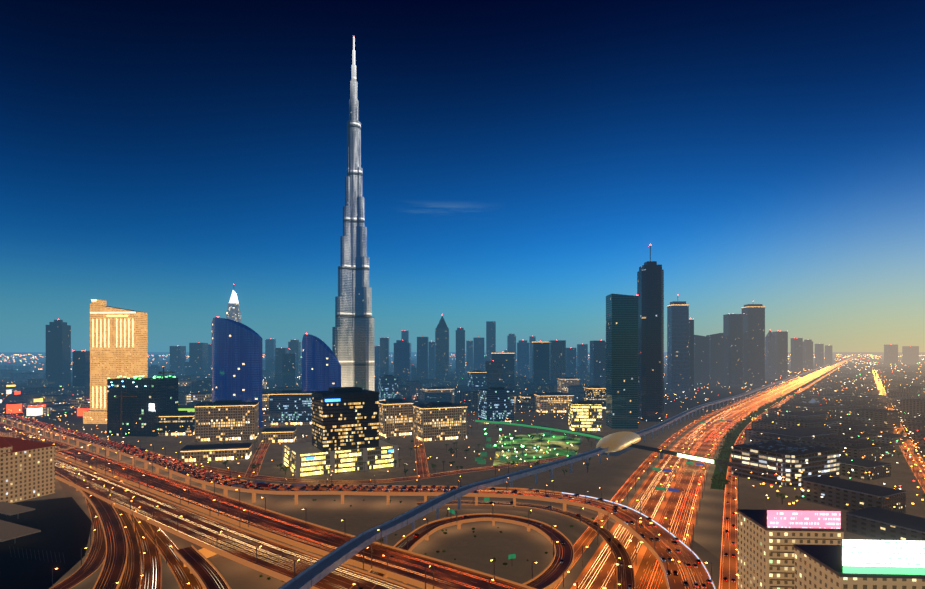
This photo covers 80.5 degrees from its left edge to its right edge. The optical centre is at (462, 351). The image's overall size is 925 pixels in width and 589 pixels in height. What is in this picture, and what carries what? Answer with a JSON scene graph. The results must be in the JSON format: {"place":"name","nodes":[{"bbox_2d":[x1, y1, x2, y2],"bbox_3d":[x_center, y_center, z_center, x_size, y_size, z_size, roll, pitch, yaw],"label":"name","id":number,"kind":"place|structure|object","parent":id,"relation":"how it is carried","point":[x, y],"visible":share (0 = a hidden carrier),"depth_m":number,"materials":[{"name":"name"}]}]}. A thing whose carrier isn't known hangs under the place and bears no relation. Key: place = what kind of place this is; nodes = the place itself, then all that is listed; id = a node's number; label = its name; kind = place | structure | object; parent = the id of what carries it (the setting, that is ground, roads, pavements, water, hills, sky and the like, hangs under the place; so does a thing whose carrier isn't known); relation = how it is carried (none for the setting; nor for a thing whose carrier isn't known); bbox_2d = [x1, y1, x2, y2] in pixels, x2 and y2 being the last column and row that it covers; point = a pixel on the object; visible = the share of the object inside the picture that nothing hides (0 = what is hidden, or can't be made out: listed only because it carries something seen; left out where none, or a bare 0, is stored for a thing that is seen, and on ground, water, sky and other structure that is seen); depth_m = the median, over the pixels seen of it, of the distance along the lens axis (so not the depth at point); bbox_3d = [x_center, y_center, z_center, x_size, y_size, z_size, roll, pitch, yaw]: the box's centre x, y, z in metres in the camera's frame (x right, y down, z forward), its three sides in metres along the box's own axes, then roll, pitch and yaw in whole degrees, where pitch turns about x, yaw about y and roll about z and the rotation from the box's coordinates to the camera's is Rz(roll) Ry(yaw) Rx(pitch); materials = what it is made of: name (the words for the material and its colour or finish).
{"place":"outdoors","nodes":[
{"label":"outdoors","id":0,"kind":"place"},
{"bbox_2d":[170,346,185,375],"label":"skyline tower","id":1,"kind":"structure","parent":0,"point":[177,359],"depth_m":2619.34,"materials":[{"name":"glass"}]},
{"bbox_2d":[189,342,207,377],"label":"skyline tower","id":2,"kind":"structure","parent":0,"point":[198,357],"depth_m":2415.71,"materials":[{"name":"blue metal"}]},
{"bbox_2d":[226,284,240,322],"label":"skyscraper","id":3,"kind":"structure","parent":0,"point":[233,312],"depth_m":1696.02,"materials":[{"name":"grey metal"}]},
{"bbox_2d":[212,317,261,427],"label":"curved tower","id":4,"kind":"structure","parent":0,"point":[236,360],"depth_m":883.76,"materials":[{"name":"blue glass"}]},
{"bbox_2d":[244,425,279,476],"bbox_3d":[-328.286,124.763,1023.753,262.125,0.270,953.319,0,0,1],"label":"road","id":5,"kind":"structure","parent":0,"point":[258,456],"depth_m":638.65,"materials":[{"name":"brown asphalt"}]},
{"bbox_2d":[288,339,300,377],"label":"skyline tower","id":6,"kind":"structure","parent":0,"point":[294,346],"depth_m":2609.33,"materials":[{"name":"blue metal"}]},
{"bbox_2d":[302,333,340,390],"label":"curved tower","id":7,"kind":"structure","parent":0,"point":[321,368],"depth_m":993.03,"materials":[{"name":"blue glass"}]},
{"bbox_2d":[147,450,579,483],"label":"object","id":8,"kind":"structure","parent":0,"point":[242,475],"depth_m":550.35,"materials":[{"name":"concrete"}]},
{"bbox_2d":[375,346,379,377],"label":"skyline tower","id":9,"kind":"structure","parent":0,"point":[377,361],"depth_m":2601.78,"materials":[{"name":"blue metal"}]},
{"bbox_2d":[412,396,429,476],"bbox_3d":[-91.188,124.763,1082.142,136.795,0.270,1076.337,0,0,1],"label":"road","id":10,"kind":"structure","parent":0,"point":[422,464],"depth_m":632.73,"materials":[{"name":"brown asphalt"}]},
{"bbox_2d":[417,337,428,378],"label":"skyline tower","id":11,"kind":"structure","parent":0,"point":[422,356],"depth_m":2397.56,"materials":[{"name":"blue metal"}]},
{"bbox_2d":[0,352,924,567],"bbox_3d":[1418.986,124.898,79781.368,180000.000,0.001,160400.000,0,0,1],"label":"ground","id":12,"kind":"structure","parent":0,"point":[484,550],"depth_m":639.11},
{"bbox_2d":[0,436,56,543],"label":"building","id":13,"kind":"structure","parent":12,"relation":"on","point":[27,469],"depth_m":456.40,"materials":[{"name":"concrete"}]},
{"bbox_2d":[46,319,70,388],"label":"dark tower","id":14,"kind":"structure","parent":12,"relation":"on","point":[58,353],"depth_m":1818.94,"materials":[{"name":"blue metal"}]},
{"bbox_2d":[73,350,89,385],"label":"building","id":15,"kind":"structure","parent":12,"relation":"on","point":[81,368],"depth_m":1513.42,"materials":[{"name":"glass"}]},
{"bbox_2d":[0,497,215,588],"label":"lot and wall","id":16,"kind":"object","parent":12,"relation":"on","point":[59,541],"visible":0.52,"depth_m":352.14,"materials":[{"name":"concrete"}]},
{"bbox_2d":[83,299,147,423],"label":"high-rise building","id":17,"kind":"structure","parent":12,"relation":"on","point":[118,342],"depth_m":957.02,"materials":[{"name":"brown stone"}]},
{"bbox_2d":[0,380,266,415],"bbox_3d":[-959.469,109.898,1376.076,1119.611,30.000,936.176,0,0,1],"label":"mall and shop strip","id":18,"kind":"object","parent":12,"relation":"on","point":[37,407],"visible":0.33,"depth_m":1185.93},
{"bbox_2d":[107,367,177,436],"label":"construction tower with cranes","id":19,"kind":"structure","parent":12,"relation":"on","point":[136,406],"depth_m":807.67,"materials":[{"name":"black"}]},
{"bbox_2d":[159,411,194,435],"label":"office","id":20,"kind":"structure","parent":12,"relation":"on","point":[173,422],"depth_m":813.60,"materials":[{"name":"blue glass"}]},
{"bbox_2d":[208,344,211,373],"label":"skyline tower","id":21,"kind":"structure","parent":12,"relation":"on","point":[209,358],"depth_m":2515.25,"materials":[{"name":"blue metal"}]},
{"bbox_2d":[180,443,251,462],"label":"office","id":22,"kind":"structure","parent":12,"relation":"on","point":[214,452],"depth_m":626.36,"materials":[{"name":"beige glass"}]},
{"bbox_2d":[194,400,258,441],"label":"office","id":23,"kind":"structure","parent":12,"relation":"on","point":[220,420],"depth_m":768.04,"materials":[{"name":"beige glass"}]},
{"bbox_2d":[262,391,268,409],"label":"office","id":24,"kind":"structure","parent":12,"relation":"on","point":[265,401],"depth_m":1168.04,"materials":[{"name":"beige glass"}]},
{"bbox_2d":[265,339,275,369],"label":"skyline tower","id":25,"kind":"structure","parent":12,"relation":"on","point":[270,345],"depth_m":3013.67,"materials":[{"name":"blue metal"}]},
{"bbox_2d":[261,427,296,442],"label":"office","id":26,"kind":"structure","parent":12,"relation":"on","point":[271,435],"depth_m":749.58,"materials":[{"name":"beige glass"}]},
{"bbox_2d":[275,347,287,373],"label":"skyline tower","id":27,"kind":"structure","parent":12,"relation":"on","point":[279,352],"depth_m":2207.70,"materials":[{"name":"blue metal"}]},
{"bbox_2d":[268,390,311,425],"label":"office","id":28,"kind":"structure","parent":12,"relation":"on","point":[293,407],"depth_m":931.25,"materials":[{"name":"blue glass"}]},
{"bbox_2d":[283,387,397,477],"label":"office","id":29,"kind":"structure","parent":12,"relation":"on","point":[345,430],"depth_m":570.79,"materials":[{"name":"black glass"}]},
{"bbox_2d":[332,37,384,400],"bbox_3d":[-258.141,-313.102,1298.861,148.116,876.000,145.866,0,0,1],"label":"skyscraper","id":30,"kind":"structure","parent":12,"relation":"on","point":[353,340],"depth_m":1280.34,"materials":[{"name":"silver metal"}]},
{"bbox_2d":[149,350,589,390],"bbox_3d":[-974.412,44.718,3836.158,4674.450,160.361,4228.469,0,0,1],"label":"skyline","id":31,"kind":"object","parent":12,"relation":"on","point":[287,376],"visible":0.29,"depth_m":2180.03},
{"bbox_2d":[380,337,388,375],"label":"skyline tower","id":32,"kind":"structure","parent":12,"relation":"on","point":[384,355],"depth_m":2300.35,"materials":[{"name":"blue glass"}]},
{"bbox_2d":[378,375,397,400],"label":"office","id":33,"kind":"structure","parent":12,"relation":"on","point":[387,386],"depth_m":1374.23,"materials":[{"name":"blue glass"}]},
{"bbox_2d":[0,397,789,588],"bbox_3d":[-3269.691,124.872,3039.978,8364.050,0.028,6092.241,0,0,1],"label":"highway","id":34,"kind":"structure","parent":12,"relation":"on","point":[612,477],"depth_m":421.82,"materials":[{"name":"brown asphalt"}]},
{"bbox_2d":[50,498,105,588],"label":"ramp","id":35,"kind":"structure","parent":34,"relation":"on","point":[93,562],"depth_m":329.93,"materials":[{"name":"brown asphalt"}]},
{"bbox_2d":[55,464,127,588],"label":"curved ramp","id":36,"kind":"structure","parent":34,"relation":"on","point":[113,567],"depth_m":340.96,"materials":[{"name":"brown asphalt"}]},
{"bbox_2d":[90,469,143,588],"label":"ramp","id":37,"kind":"structure","parent":34,"relation":"on","point":[130,574],"depth_m":331.43,"materials":[{"name":"brown asphalt"}]},
{"bbox_2d":[113,478,161,588],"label":"ramp","id":38,"kind":"structure","parent":34,"relation":"on","point":[151,577],"depth_m":325.00,"materials":[{"name":"brown asphalt"}]},
{"bbox_2d":[134,516,203,588],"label":"ramp","id":39,"kind":"structure","parent":34,"relation":"on","point":[180,572],"depth_m":334.46,"materials":[{"name":"brown asphalt"}]},
{"bbox_2d":[174,545,230,588],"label":"road","id":40,"kind":"structure","parent":34,"relation":"on","point":[201,567],"depth_m":293.79,"materials":[{"name":"brown asphalt"}]},
{"bbox_2d":[0,422,535,588],"bbox_3d":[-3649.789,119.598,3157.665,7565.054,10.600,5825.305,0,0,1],"label":"cross highway viaducts","id":41,"kind":"object","parent":34,"relation":"on","point":[275,559],"visible":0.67,"depth_m":348.84,"materials":[{"name":"concrete"}]},
{"bbox_2d":[0,413,715,588],"bbox_3d":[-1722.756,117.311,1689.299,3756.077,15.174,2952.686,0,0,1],"label":"elevated road","id":42,"kind":"structure","parent":34,"relation":"on","point":[699,575],"depth_m":433.46,"materials":[{"name":"concrete"}]},
{"bbox_2d":[562,492,714,587],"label":"flyover led strip","id":43,"kind":"object","parent":42,"relation":"on","point":[652,520],"visible":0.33,"depth_m":364.49,"materials":[{"name":"white plastic"}]},
{"bbox_2d":[0,412,749,588],"bbox_3d":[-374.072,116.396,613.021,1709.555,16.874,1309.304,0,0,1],"label":"cars","id":44,"kind":"object","parent":34,"relation":"on","point":[259,484],"visible":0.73,"depth_m":453.18,"materials":[{"name":"red paint"}]},
{"bbox_2d":[350,513,573,588],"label":"loop ramp","id":45,"kind":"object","parent":34,"relation":"on","point":[550,576],"visible":0.73,"depth_m":346.03,"materials":[{"name":"concrete"}]},
{"bbox_2d":[447,420,734,558],"bbox_3d":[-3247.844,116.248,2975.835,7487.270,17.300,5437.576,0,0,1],"label":"sign gantries","id":46,"kind":"object","parent":34,"relation":"on","point":[511,556],"visible":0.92,"depth_m":472.71,"materials":[{"name":"green metal"}]},
{"bbox_2d":[710,395,790,489],"bbox_3d":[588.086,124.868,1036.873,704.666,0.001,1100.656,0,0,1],"label":"trees","id":47,"kind":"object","parent":34,"relation":"on","point":[717,471],"depth_m":670.34,"materials":[{"name":"green plant"}]},
{"bbox_2d":[379,399,413,436],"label":"office","id":48,"kind":"structure","parent":12,"relation":"on","point":[395,417],"depth_m":809.78,"materials":[{"name":"beige glass"}]},
{"bbox_2d":[394,340,410,380],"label":"skyline tower","id":49,"kind":"structure","parent":12,"relation":"on","point":[402,358],"depth_m":1998.35,"materials":[{"name":"blue metal"}]},
{"bbox_2d":[401,330,408,339],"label":"skyline tower","id":50,"kind":"structure","parent":12,"relation":"on","point":[404,335],"depth_m":3000.31,"materials":[{"name":"blue metal"}]},
{"bbox_2d":[429,342,434,372],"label":"skyline tower","id":51,"kind":"structure","parent":12,"relation":"on","point":[431,356],"depth_m":2797.32,"materials":[{"name":"blue metal"}]},
{"bbox_2d":[422,386,454,402],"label":"office","id":52,"kind":"structure","parent":12,"relation":"on","point":[438,389],"depth_m":1282.66,"materials":[{"name":"beige glass"}]},
{"bbox_2d":[412,402,467,441],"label":"office","id":53,"kind":"structure","parent":12,"relation":"on","point":[436,421],"depth_m":772.83,"materials":[{"name":"beige glass"}]},
{"bbox_2d":[435,316,448,376],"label":"skyline tower","id":54,"kind":"structure","parent":12,"relation":"on","point":[441,349],"depth_m":2295.98,"materials":[{"name":"blue metal"}]},
{"bbox_2d":[456,327,464,373],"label":"skyline tower","id":55,"kind":"structure","parent":12,"relation":"on","point":[460,350],"depth_m":2494.59,"materials":[{"name":"blue metal"}]},
{"bbox_2d":[0,356,924,460],"bbox_3d":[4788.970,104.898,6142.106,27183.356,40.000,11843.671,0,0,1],"label":"city lights","id":56,"kind":"object","parent":12,"relation":"on","point":[864,402],"visible":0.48,"depth_m":1318.85},
{"bbox_2d":[466,340,472,372],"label":"skyline tower","id":57,"kind":"structure","parent":12,"relation":"on","point":[469,354],"depth_m":3193.81,"materials":[{"name":"blue glass"}]},
{"bbox_2d":[467,370,486,390],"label":"office","id":58,"kind":"structure","parent":12,"relation":"on","point":[476,378],"depth_m":1479.31,"materials":[{"name":"blue glass"}]},
{"bbox_2d":[486,321,495,357],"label":"skyline tower","id":59,"kind":"structure","parent":12,"relation":"on","point":[490,336],"depth_m":2891.84,"materials":[{"name":"blue metal"}]},
{"bbox_2d":[485,360,501,386],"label":"skyline tower","id":60,"kind":"structure","parent":12,"relation":"on","point":[493,369],"depth_m":1492.75,"materials":[{"name":"glass"}]},
{"bbox_2d":[478,387,514,423],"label":"office","id":61,"kind":"structure","parent":12,"relation":"on","point":[495,403],"depth_m":951.04,"materials":[{"name":"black glass"}]},
{"bbox_2d":[507,334,515,365],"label":"skyline tower","id":62,"kind":"structure","parent":12,"relation":"on","point":[511,342],"depth_m":3089.51,"materials":[{"name":"blue metal"}]},
{"bbox_2d":[475,401,575,463],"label":"trees","id":63,"kind":"object","parent":12,"relation":"on","point":[479,460],"visible":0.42,"depth_m":652.93,"materials":[{"name":"green plant"}]},
{"bbox_2d":[518,394,533,401],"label":"office","id":64,"kind":"structure","parent":12,"relation":"on","point":[527,397],"depth_m":1233.39,"materials":[{"name":"beige glass"}]},
{"bbox_2d":[529,336,535,370],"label":"skyline tower","id":65,"kind":"structure","parent":12,"relation":"on","point":[532,338],"depth_m":3287.23,"materials":[{"name":"blue metal"}]},
{"bbox_2d":[475,419,602,444],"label":"elevated road","id":66,"kind":"structure","parent":12,"relation":"on","point":[581,434],"depth_m":808.29,"materials":[{"name":"concrete"}]},
{"bbox_2d":[532,341,549,383],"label":"skyline tower","id":67,"kind":"structure","parent":12,"relation":"on","point":[540,360],"depth_m":1789.74,"materials":[{"name":"blue metal"}]},
{"bbox_2d":[534,392,573,412],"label":"office","id":68,"kind":"structure","parent":12,"relation":"on","point":[558,401],"depth_m":1118.67,"materials":[{"name":"beige glass"}]},
{"bbox_2d":[194,382,924,581],"bbox_3d":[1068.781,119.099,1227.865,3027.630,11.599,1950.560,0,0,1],"label":"trees and palms","id":69,"kind":"object","parent":12,"relation":"on","point":[762,408],"visible":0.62,"depth_m":633.94,"materials":[{"name":"green plant"}]},
{"bbox_2d":[278,354,856,588],"bbox_3d":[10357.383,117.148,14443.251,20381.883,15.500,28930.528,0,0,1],"label":"metro viaduct","id":70,"kind":"object","parent":12,"relation":"on","point":[309,577],"visible":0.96,"depth_m":403.55,"materials":[{"name":"concrete"}]},
{"bbox_2d":[557,377,579,392],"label":"office building","id":71,"kind":"structure","parent":12,"relation":"on","point":[563,384],"depth_m":1471.89,"materials":[{"name":"glass"}]},
{"bbox_2d":[566,347,575,377],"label":"skyline tower","id":72,"kind":"structure","parent":12,"relation":"on","point":[570,362],"depth_m":2286.23,"materials":[{"name":"blue metal"}]},
{"bbox_2d":[577,344,587,372],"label":"skyline tower","id":73,"kind":"structure","parent":12,"relation":"on","point":[582,352],"depth_m":2584.28,"materials":[{"name":"blue metal"}]},
{"bbox_2d":[568,400,601,430],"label":"office","id":74,"kind":"structure","parent":12,"relation":"on","point":[584,415],"depth_m":859.10,"materials":[{"name":"yellow glass"}]},
{"bbox_2d":[583,385,605,408],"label":"office","id":75,"kind":"structure","parent":12,"relation":"on","point":[595,393],"depth_m":1191.26,"materials":[{"name":"beige glass"}]},
{"bbox_2d":[590,340,605,386],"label":"tower","id":76,"kind":"structure","parent":12,"relation":"on","point":[597,362],"depth_m":1686.78,"materials":[{"name":"glass"}]},
{"bbox_2d":[596,431,640,455],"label":"metro station","id":77,"kind":"object","parent":12,"relation":"on","point":[618,443],"visible":0.96,"depth_m":657.26,"materials":[{"name":"gold metal"}]},
{"bbox_2d":[606,294,637,428],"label":"green tower","id":78,"kind":"structure","parent":12,"relation":"on","point":[621,361],"depth_m":885.56,"materials":[{"name":"glass"}]},
{"bbox_2d":[667,294,688,397],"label":"skyscraper","id":79,"kind":"structure","parent":12,"relation":"on","point":[678,348],"depth_m":1483.81,"materials":[{"name":"grey metal"}]},
{"bbox_2d":[629,444,731,471],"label":"footbridge over highway","id":80,"kind":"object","parent":12,"relation":"on","point":[699,458],"visible":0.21,"depth_m":604.97,"materials":[{"name":"grey metal"}]},
{"bbox_2d":[723,313,743,387],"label":"tower","id":81,"kind":"structure","parent":12,"relation":"on","point":[733,350],"depth_m":1877.71,"materials":[{"name":"grey metal"}]},
{"bbox_2d":[742,300,764,386],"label":"tower","id":82,"kind":"structure","parent":12,"relation":"on","point":[754,345],"depth_m":1925.91,"materials":[{"name":"grey metal"}]},
{"bbox_2d":[772,331,787,377],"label":"tower","id":83,"kind":"structure","parent":12,"relation":"on","point":[781,352],"depth_m":2567.60,"materials":[{"name":"grey concrete"}]},
{"bbox_2d":[737,509,843,588],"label":"building","id":84,"kind":"structure","parent":12,"relation":"on","point":[767,540],"depth_m":254.09,"materials":[{"name":"beige concrete"}]},
{"bbox_2d":[815,344,823,367],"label":"tower","id":85,"kind":"structure","parent":12,"relation":"on","point":[819,355],"depth_m":4146.19,"materials":[{"name":"grey concrete"}]},
{"bbox_2d":[731,393,924,540],"bbox_3d":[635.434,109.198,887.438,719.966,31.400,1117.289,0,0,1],"label":"low-rise buildings","id":86,"kind":"structure","parent":12,"relation":"on","point":[874,513],"depth_m":506.61,"materials":[{"name":"grey"}]},
{"bbox_2d":[825,345,831,365],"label":"tower","id":87,"kind":"structure","parent":12,"relation":"on","point":[828,354],"depth_m":4935.62,"materials":[{"name":"grey concrete"}]},
{"bbox_2d":[794,539,924,588],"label":"billboard building","id":88,"kind":"structure","parent":12,"relation":"on","point":[869,564],"depth_m":197.33,"materials":[{"name":"beige"}]},
{"bbox_2d":[902,346,918,362],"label":"building","id":89,"kind":"structure","parent":12,"relation":"on","point":[910,354],"depth_m":5908.23,"materials":[{"name":"grey concrete"}]},
{"bbox_2d":[0,0,924,351],"label":"sky","id":90,"kind":"structure","parent":0,"point":[522,161],"materials":[{"name":"blue"}]},
{"bbox_2d":[2,354,924,507],"bbox_3d":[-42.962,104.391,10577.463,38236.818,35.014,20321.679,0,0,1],"label":"city light points","id":91,"kind":"structure","parent":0,"point":[638,422],"depth_m":869.89,"materials":[{"name":"yellow"}]},
{"bbox_2d":[473,338,483,370],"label":"skyline tower","id":92,"kind":"structure","parent":0,"point":[478,353],"depth_m":2593.09,"materials":[{"name":"blue glass"}]},
{"bbox_2d":[491,352,513,384],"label":"skyline tower","id":93,"kind":"structure","parent":0,"point":[506,359],"depth_m":1641.92,"materials":[{"name":"blue glass"}]},
{"bbox_2d":[517,340,528,378],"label":"skyline tower","id":94,"kind":"structure","parent":0,"point":[522,358],"depth_m":2489.53,"materials":[{"name":"blue metal"}]},
{"bbox_2d":[417,501,635,588],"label":"slip road","id":95,"kind":"structure","parent":0,"point":[622,554],"depth_m":362.73,"materials":[{"name":"brown asphalt"}]},
{"bbox_2d":[493,433,580,465],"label":"park","id":96,"kind":"structure","parent":0,"point":[558,443],"depth_m":719.88,"materials":[{"name":"green plant"}]},
{"bbox_2d":[550,340,565,379],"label":"skyline tower","id":97,"kind":"structure","parent":0,"point":[557,358],"depth_m":1888.45,"materials":[{"name":"blue metal"}]},
{"bbox_2d":[637,244,663,421],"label":"dark tower","id":98,"kind":"structure","parent":0,"point":[650,283],"depth_m":975.24,"materials":[{"name":"glass"}]},
{"bbox_2d":[689,319,693,395],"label":"tower","id":99,"kind":"structure","parent":0,"point":[691,357],"depth_m":1532.77,"materials":[{"name":"grey metal"}]},
{"bbox_2d":[694,335,708,385],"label":"tower","id":100,"kind":"structure","parent":0,"point":[701,360],"depth_m":1978.85,"materials":[{"name":"grey metal"}]},
{"bbox_2d":[552,353,861,588],"bbox_3d":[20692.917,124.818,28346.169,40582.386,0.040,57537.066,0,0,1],"label":"highway","id":101,"kind":"structure","parent":0,"point":[598,571],"depth_m":455.31,"materials":[{"name":"orange asphalt"}]},
{"bbox_2d":[0,366,919,588],"bbox_3d":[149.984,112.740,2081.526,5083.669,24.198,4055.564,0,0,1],"label":"street lamps","id":102,"kind":"object","parent":101,"relation":"on","point":[598,526],"visible":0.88,"depth_m":432.41,"materials":[{"name":"yellow"}]},
{"bbox_2d":[706,333,722,384],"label":"tower","id":103,"kind":"structure","parent":0,"point":[715,359],"depth_m":2027.54,"materials":[{"name":"grey concrete"}]},
{"bbox_2d":[765,331,774,378],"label":"tower","id":104,"kind":"structure","parent":0,"point":[769,355],"depth_m":2469.58,"materials":[{"name":"grey concrete"}]},
{"bbox_2d":[791,338,802,372],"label":"tower","id":105,"kind":"structure","parent":0,"point":[796,355],"depth_m":3159.90,"materials":[{"name":"grey concrete"}]},
{"bbox_2d":[803,340,812,370],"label":"tower","id":106,"kind":"structure","parent":0,"point":[807,355],"depth_m":3554.41,"materials":[{"name":"grey concrete"}]},
{"bbox_2d":[884,345,897,363],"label":"building","id":107,"kind":"structure","parent":0,"point":[890,354],"depth_m":5122.91,"materials":[{"name":"grey concrete"}]},
{"bbox_2d":[875,375,924,492],"bbox_3d":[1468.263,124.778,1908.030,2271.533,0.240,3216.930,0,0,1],"label":"street","id":108,"kind":"structure","parent":0,"point":[915,458],"depth_m":644.84,"materials":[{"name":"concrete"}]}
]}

